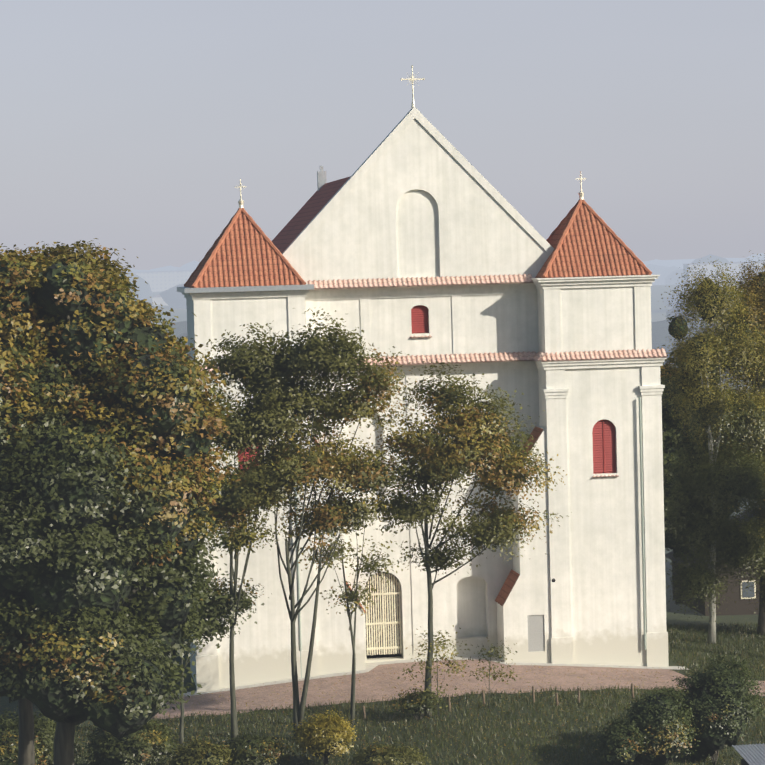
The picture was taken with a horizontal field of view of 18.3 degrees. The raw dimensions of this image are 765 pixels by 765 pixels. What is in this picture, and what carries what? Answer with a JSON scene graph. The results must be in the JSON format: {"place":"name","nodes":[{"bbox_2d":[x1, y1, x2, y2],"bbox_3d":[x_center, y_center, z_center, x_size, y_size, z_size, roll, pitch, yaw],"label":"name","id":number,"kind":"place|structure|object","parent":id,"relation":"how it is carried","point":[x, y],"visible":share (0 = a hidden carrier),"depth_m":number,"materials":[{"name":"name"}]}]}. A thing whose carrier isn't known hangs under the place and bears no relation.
{"place":"outdoors","nodes":[
{"label":"outdoors","id":0,"kind":"place"},
{"bbox_2d":[272,176,350,253],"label":"roof","id":1,"kind":"structure","parent":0,"point":[300,220],"depth_m":166.07,"materials":[{"name":"brown tile"}]},
{"bbox_2d":[0,258,764,764],"bbox_3d":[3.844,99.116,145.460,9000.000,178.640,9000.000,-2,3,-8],"label":"ground","id":2,"kind":"structure","parent":0,"point":[658,314],"depth_m":117.92,"materials":[{"name":"green plant"}]},
{"bbox_2d":[0,706,83,764],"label":"bush","id":3,"kind":"object","parent":2,"relation":"on","point":[44,733],"visible":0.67,"depth_m":108.48,"materials":[{"name":"green plant"}]},
{"bbox_2d":[0,238,173,764],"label":"tree","id":4,"kind":"object","parent":2,"relation":"on","point":[26,750],"visible":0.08,"depth_m":94.06,"materials":[{"name":"green plant"}]},
{"bbox_2d":[0,242,246,764],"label":"tree","id":5,"kind":"object","parent":2,"relation":"on","point":[111,420],"visible":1,"depth_m":87.56,"materials":[{"name":"green plant"}]},
{"bbox_2d":[74,718,178,764],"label":"bush","id":6,"kind":"object","parent":2,"relation":"on","point":[148,743],"visible":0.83,"depth_m":107.81,"materials":[{"name":"green plant"}]},
{"bbox_2d":[152,297,168,305],"bbox_3d":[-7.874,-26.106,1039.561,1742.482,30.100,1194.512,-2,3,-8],"label":"distant houses","id":7,"kind":"structure","parent":2,"relation":"on","point":[158,300],"depth_m":1433.31,"materials":[{"name":"white"}]},
{"bbox_2d":[166,734,240,764],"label":"bush","id":8,"kind":"object","parent":2,"relation":"on","point":[196,752],"visible":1,"depth_m":106.92,"materials":[{"name":"green plant"}]},
{"bbox_2d":[179,573,271,746],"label":"tree","id":9,"kind":"object","parent":2,"relation":"on","point":[221,606],"visible":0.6,"depth_m":114.89,"materials":[{"name":"green plant"}]},
{"bbox_2d":[182,290,317,691],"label":"tower","id":10,"kind":"structure","parent":2,"relation":"on","point":[217,314],"depth_m":128.98,"materials":[{"name":"paint"}]},
{"bbox_2d":[198,364,234,372],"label":"band tower","id":11,"kind":"structure","parent":10,"relation":"attached to","point":[210,369],"depth_m":128.20,"materials":[{"name":"white paint"}]},
{"bbox_2d":[235,179,245,207],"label":"finial","id":12,"kind":"object","parent":10,"relation":"on","point":[241,202],"visible":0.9,"depth_m":131.65,"materials":[{"name":"beige metal"}]},
{"bbox_2d":[190,381,293,688],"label":"tower shaft","id":13,"kind":"object","parent":10,"relation":"attached to","point":[262,650],"visible":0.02,"depth_m":129.51,"materials":[{"name":"white paint"}]},
{"bbox_2d":[184,208,305,287],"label":"tower roof","id":14,"kind":"structure","parent":10,"relation":"on","point":[243,250],"depth_m":129.59,"materials":[{"name":"orange tile"}]},
{"bbox_2d":[177,284,313,292],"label":"cornice","id":15,"kind":"structure","parent":10,"relation":"attached to","point":[244,288],"depth_m":128.21,"materials":[{"name":"white paint"}]},
{"bbox_2d":[238,443,261,474],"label":"window shutter","id":16,"kind":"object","parent":10,"relation":"attached to","point":[242,457],"depth_m":129.19,"materials":[{"name":"red wood"}]},
{"bbox_2d":[221,727,294,764],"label":"bush","id":17,"kind":"object","parent":2,"relation":"on","point":[262,751],"visible":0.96,"depth_m":108.39,"materials":[{"name":"green plant"}]},
{"bbox_2d":[195,321,323,740],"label":"tree","id":18,"kind":"object","parent":2,"relation":"on","point":[253,430],"visible":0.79,"depth_m":113.30,"materials":[{"name":"green plant"}]},
{"bbox_2d":[219,308,420,739],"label":"tree","id":19,"kind":"object","parent":2,"relation":"on","point":[311,462],"visible":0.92,"depth_m":113.66,"materials":[{"name":"green plant"}]},
{"bbox_2d":[282,709,362,764],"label":"bush","id":20,"kind":"object","parent":2,"relation":"on","point":[323,736],"visible":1,"depth_m":108.33,"materials":[{"name":"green plant"}]},
{"bbox_2d":[296,443,406,726],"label":"tree","id":21,"kind":"object","parent":2,"relation":"on","point":[350,597],"visible":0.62,"depth_m":115.42,"materials":[{"name":"green plant"}]},
{"bbox_2d":[362,705,365,718],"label":"post","id":22,"kind":"object","parent":2,"relation":"on","point":[364,713],"visible":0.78,"depth_m":117.36,"materials":[{"name":"brown wood"}]},
{"bbox_2d":[2,663,764,764],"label":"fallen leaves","id":23,"kind":"object","parent":2,"relation":"on","point":[444,701],"visible":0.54,"depth_m":122.05,"materials":[{"name":"plant"}]},
{"bbox_2d":[341,738,430,764],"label":"bush","id":24,"kind":"object","parent":2,"relation":"on","point":[386,755],"visible":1,"depth_m":105.57,"materials":[{"name":"green plant"}]},
{"bbox_2d":[390,688,450,719],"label":"bush","id":25,"kind":"object","parent":2,"relation":"on","point":[410,703],"visible":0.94,"depth_m":115.99,"materials":[{"name":"green plant"}]},
{"bbox_2d":[305,290,538,662],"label":"front wall","id":26,"kind":"structure","parent":2,"relation":"on","point":[489,323],"depth_m":132.61,"materials":[{"name":"paint"}]},
{"bbox_2d":[365,572,401,654],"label":"gate","id":27,"kind":"structure","parent":26,"relation":"attached to","point":[385,623],"depth_m":132.78,"materials":[{"name":"paint"}]},
{"bbox_2d":[365,572,401,657],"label":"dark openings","id":28,"kind":"object","parent":26,"relation":"attached to","point":[395,655],"visible":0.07,"depth_m":133.35,"materials":[{"name":"beige wood"}]},
{"bbox_2d":[282,107,553,654],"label":"trim","id":29,"kind":"structure","parent":26,"relation":"attached to","point":[418,577],"depth_m":132.17,"materials":[{"name":"paint"}]},
{"bbox_2d":[288,118,549,283],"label":"gable wall","id":30,"kind":"structure","parent":26,"relation":"on","point":[418,200],"depth_m":131.78,"materials":[{"name":"white paint"}]},
{"bbox_2d":[401,65,424,108],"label":"gable cross","id":31,"kind":"object","parent":30,"relation":"on","point":[413,102],"visible":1,"depth_m":131.68,"materials":[{"name":"white metal"}]},
{"bbox_2d":[307,274,532,289],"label":"tiled ledge","id":32,"kind":"object","parent":26,"relation":"attached to","point":[421,281],"visible":0.98,"depth_m":131.29,"materials":[{"name":"tile"}]},
{"bbox_2d":[411,305,428,333],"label":"shutter","id":33,"kind":"object","parent":26,"relation":"attached to","point":[419,319],"visible":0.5,"depth_m":132.23,"materials":[{"name":"red wood"}]},
{"bbox_2d":[410,333,431,337],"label":"sill","id":34,"kind":"structure","parent":26,"relation":"attached to","point":[422,336],"depth_m":131.97,"materials":[{"name":"tile"}]},
{"bbox_2d":[353,351,535,365],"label":"band","id":35,"kind":"object","parent":26,"relation":"attached to","point":[477,358],"visible":0.69,"depth_m":131.79,"materials":[{"name":"tile"}]},
{"bbox_2d":[397,625,466,715],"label":"sapling","id":36,"kind":"object","parent":2,"relation":"on","point":[436,645],"visible":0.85,"depth_m":116.40,"materials":[{"name":"green plant"}]},
{"bbox_2d":[119,253,764,380],"bbox_3d":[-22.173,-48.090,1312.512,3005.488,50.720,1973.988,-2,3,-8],"label":"hills","id":37,"kind":"structure","parent":2,"relation":"on","point":[666,271],"depth_m":1344.33,"materials":[{"name":"grey"}]},
{"bbox_2d":[134,262,764,291],"bbox_3d":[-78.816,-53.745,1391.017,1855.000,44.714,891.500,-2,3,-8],"label":"hills","id":38,"kind":"structure","parent":2,"relation":"on","point":[160,281],"depth_m":1574.27,"materials":[{"name":"grey"}]},
{"bbox_2d":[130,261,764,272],"bbox_3d":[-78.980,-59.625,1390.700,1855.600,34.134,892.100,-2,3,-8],"label":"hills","id":39,"kind":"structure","parent":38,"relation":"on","point":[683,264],"depth_m":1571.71,"materials":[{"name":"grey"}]},
{"bbox_2d":[448,697,450,711],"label":"post","id":40,"kind":"object","parent":2,"relation":"on","point":[449,705],"visible":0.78,"depth_m":117.64,"materials":[{"name":"brown wood"}]},
{"bbox_2d":[364,360,571,717],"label":"tree","id":41,"kind":"object","parent":2,"relation":"on","point":[438,461],"visible":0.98,"depth_m":115.42,"materials":[{"name":"green plant"}]},
{"bbox_2d":[482,690,484,704],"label":"post","id":42,"kind":"object","parent":2,"relation":"on","point":[483,695],"visible":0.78,"depth_m":118.94,"materials":[{"name":"brown wood"}]},
{"bbox_2d":[463,637,520,708],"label":"sapling","id":43,"kind":"object","parent":2,"relation":"on","point":[490,651],"visible":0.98,"depth_m":117.95,"materials":[{"name":"green plant"}]},
{"bbox_2d":[496,427,550,662],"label":"buttress","id":44,"kind":"structure","parent":2,"relation":"on","point":[529,593],"depth_m":131.59,"materials":[{"name":"paint"}]},
{"bbox_2d":[495,426,542,605],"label":"buttress tiles","id":45,"kind":"object","parent":44,"relation":"on","point":[506,588],"visible":0.83,"depth_m":132.07,"materials":[{"name":"tile"}]},
{"bbox_2d":[527,615,544,651],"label":"service door","id":46,"kind":"structure","parent":44,"relation":"attached to","point":[536,639],"depth_m":131.84,"materials":[{"name":"white"}]},
{"bbox_2d":[532,686,534,701],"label":"post","id":47,"kind":"object","parent":2,"relation":"on","point":[533,694],"visible":0.78,"depth_m":119.68,"materials":[{"name":"brown wood"}]},
{"bbox_2d":[555,693,558,705],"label":"post","id":48,"kind":"object","parent":2,"relation":"on","point":[557,702],"visible":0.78,"depth_m":118.87,"materials":[{"name":"brown wood"}]},
{"bbox_2d":[577,688,579,702],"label":"post","id":49,"kind":"object","parent":2,"relation":"on","point":[578,699],"visible":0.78,"depth_m":119.63,"materials":[{"name":"brown wood"}]},
{"bbox_2d":[531,275,668,666],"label":"tower","id":50,"kind":"structure","parent":2,"relation":"on","point":[596,313],"depth_m":131.65,"materials":[{"name":"paint"}]},
{"bbox_2d":[293,397,645,677],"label":"downpipes","id":51,"kind":"object","parent":50,"relation":"attached to","point":[642,533],"visible":0.58,"depth_m":131.88,"materials":[{"name":"grey metal"}]},
{"bbox_2d":[532,351,546,360],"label":"roof tiles","id":52,"kind":"object","parent":50,"relation":"attached to","point":[537,357],"visible":0.85,"depth_m":131.34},
{"bbox_2d":[577,171,586,199],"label":"finial","id":53,"kind":"object","parent":50,"relation":"on","point":[581,194],"visible":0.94,"depth_m":134.35,"materials":[{"name":"beige metal"}]},
{"bbox_2d":[538,366,646,665],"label":"tower shaft","id":54,"kind":"object","parent":50,"relation":"attached to","point":[606,579],"visible":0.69,"depth_m":132.02,"materials":[{"name":"white paint"}]},
{"bbox_2d":[535,199,651,277],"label":"tower roof","id":55,"kind":"structure","parent":50,"relation":"on","point":[583,240],"depth_m":132.28,"materials":[{"name":"orange tile"}]},
{"bbox_2d":[539,348,666,361],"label":"tiled ledge","id":56,"kind":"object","parent":50,"relation":"attached to","point":[605,355],"depth_m":131.32,"materials":[{"name":"orange tile"}]},
{"bbox_2d":[592,419,615,473],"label":"window shutter","id":57,"kind":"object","parent":50,"relation":"attached to","point":[604,447],"depth_m":131.99,"materials":[{"name":"red wood"}]},
{"bbox_2d":[592,472,618,477],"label":"window sill","id":58,"kind":"structure","parent":50,"relation":"on","point":[605,476],"depth_m":131.83,"materials":[{"name":"tile"}]},
{"bbox_2d":[591,716,651,764],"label":"shrub","id":59,"kind":"object","parent":2,"relation":"on","point":[618,744],"visible":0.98,"depth_m":104.79,"materials":[{"name":"green plant"}]},
{"bbox_2d":[631,683,633,697],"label":"post","id":60,"kind":"object","parent":2,"relation":"on","point":[632,689],"visible":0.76,"depth_m":121.75,"materials":[{"name":"brown wood"}]},
{"bbox_2d":[602,682,701,764],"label":"shrub","id":61,"kind":"object","parent":2,"relation":"on","point":[662,717],"visible":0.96,"depth_m":105.56,"materials":[{"name":"green plant"}]},
{"bbox_2d":[661,373,742,603],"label":"tree","id":62,"kind":"object","parent":2,"relation":"on","point":[668,440],"visible":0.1,"depth_m":158.00,"materials":[{"name":"green plant"}]},
{"bbox_2d":[660,315,744,514],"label":"tree","id":63,"kind":"object","parent":2,"relation":"on","point":[671,332],"visible":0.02,"depth_m":172.79,"materials":[{"name":"green plant"}]},
{"bbox_2d":[655,256,764,643],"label":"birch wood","id":64,"kind":"object","parent":2,"relation":"on","point":[713,477],"visible":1,"depth_m":141.31,"materials":[{"name":"green plant"}]},
{"bbox_2d":[672,560,759,615],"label":"house walls","id":65,"kind":"structure","parent":2,"relation":"on","point":[740,606],"depth_m":154.07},
{"bbox_2d":[665,510,757,567],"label":"house roof","id":66,"kind":"structure","parent":65,"relation":"on","point":[667,555],"depth_m":160.04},
{"bbox_2d":[740,580,755,598],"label":"window frame","id":67,"kind":"object","parent":65,"relation":"in","point":[754,589],"visible":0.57,"depth_m":154.09,"materials":[{"name":"white wood"}]},
{"bbox_2d":[742,582,754,597],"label":"window pane","id":68,"kind":"structure","parent":67,"relation":"in","point":[749,592],"depth_m":154.05,"materials":[{"name":"grey glass"}]},
{"bbox_2d":[669,654,764,764],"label":"shrub","id":69,"kind":"object","parent":2,"relation":"on","point":[719,697],"visible":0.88,"depth_m":106.83,"materials":[{"name":"green plant"}]},
{"bbox_2d":[715,250,764,634],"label":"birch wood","id":70,"kind":"object","parent":2,"relation":"on","point":[755,285],"visible":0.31,"depth_m":144.87,"materials":[{"name":"green plant"}]},
{"bbox_2d":[748,352,764,546],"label":"tree","id":71,"kind":"object","parent":2,"relation":"on","point":[761,386],"visible":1,"depth_m":134.03,"materials":[{"name":"green plant"}]},
{"bbox_2d":[0,0,764,269],"label":"sky","id":72,"kind":"structure","parent":0,"point":[134,126],"materials":[{"name":"grey"}]},
{"bbox_2d":[149,659,764,720],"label":"paving","id":73,"kind":"structure","parent":0,"point":[375,677],"depth_m":126.51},
{"bbox_2d":[312,441,364,674],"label":"buttress","id":74,"kind":"structure","parent":73,"relation":"on","point":[334,644],"depth_m":130.14,"materials":[{"name":"paint"}]},
{"bbox_2d":[312,437,365,612],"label":"buttress tiles","id":75,"kind":"object","parent":74,"relation":"on","point":[361,606],"visible":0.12,"depth_m":130.29,"materials":[{"name":"tile"}]},
{"bbox_2d":[178,657,688,696],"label":"blind area strip","id":76,"kind":"object","parent":73,"relation":"on","point":[369,667],"visible":0.69,"depth_m":131.56,"materials":[{"name":"concrete"}]},
{"bbox_2d":[741,759,748,764],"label":"shed walls","id":77,"kind":"structure","parent":0,"point":[743,762],"depth_m":100.67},
{"bbox_2d":[732,743,764,764],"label":"shed roof","id":78,"kind":"structure","parent":77,"relation":"on","point":[752,754],"depth_m":100.27,"materials":[{"name":"grey metal"}]},
{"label":"nave","id":79,"kind":"object","parent":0,"visible":0},
{"bbox_2d":[317,166,325,190],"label":"chimney","id":80,"kind":"object","parent":79,"relation":"on","point":[321,177],"visible":0.82,"depth_m":173.80,"materials":[{"name":"metal"}]}
]}

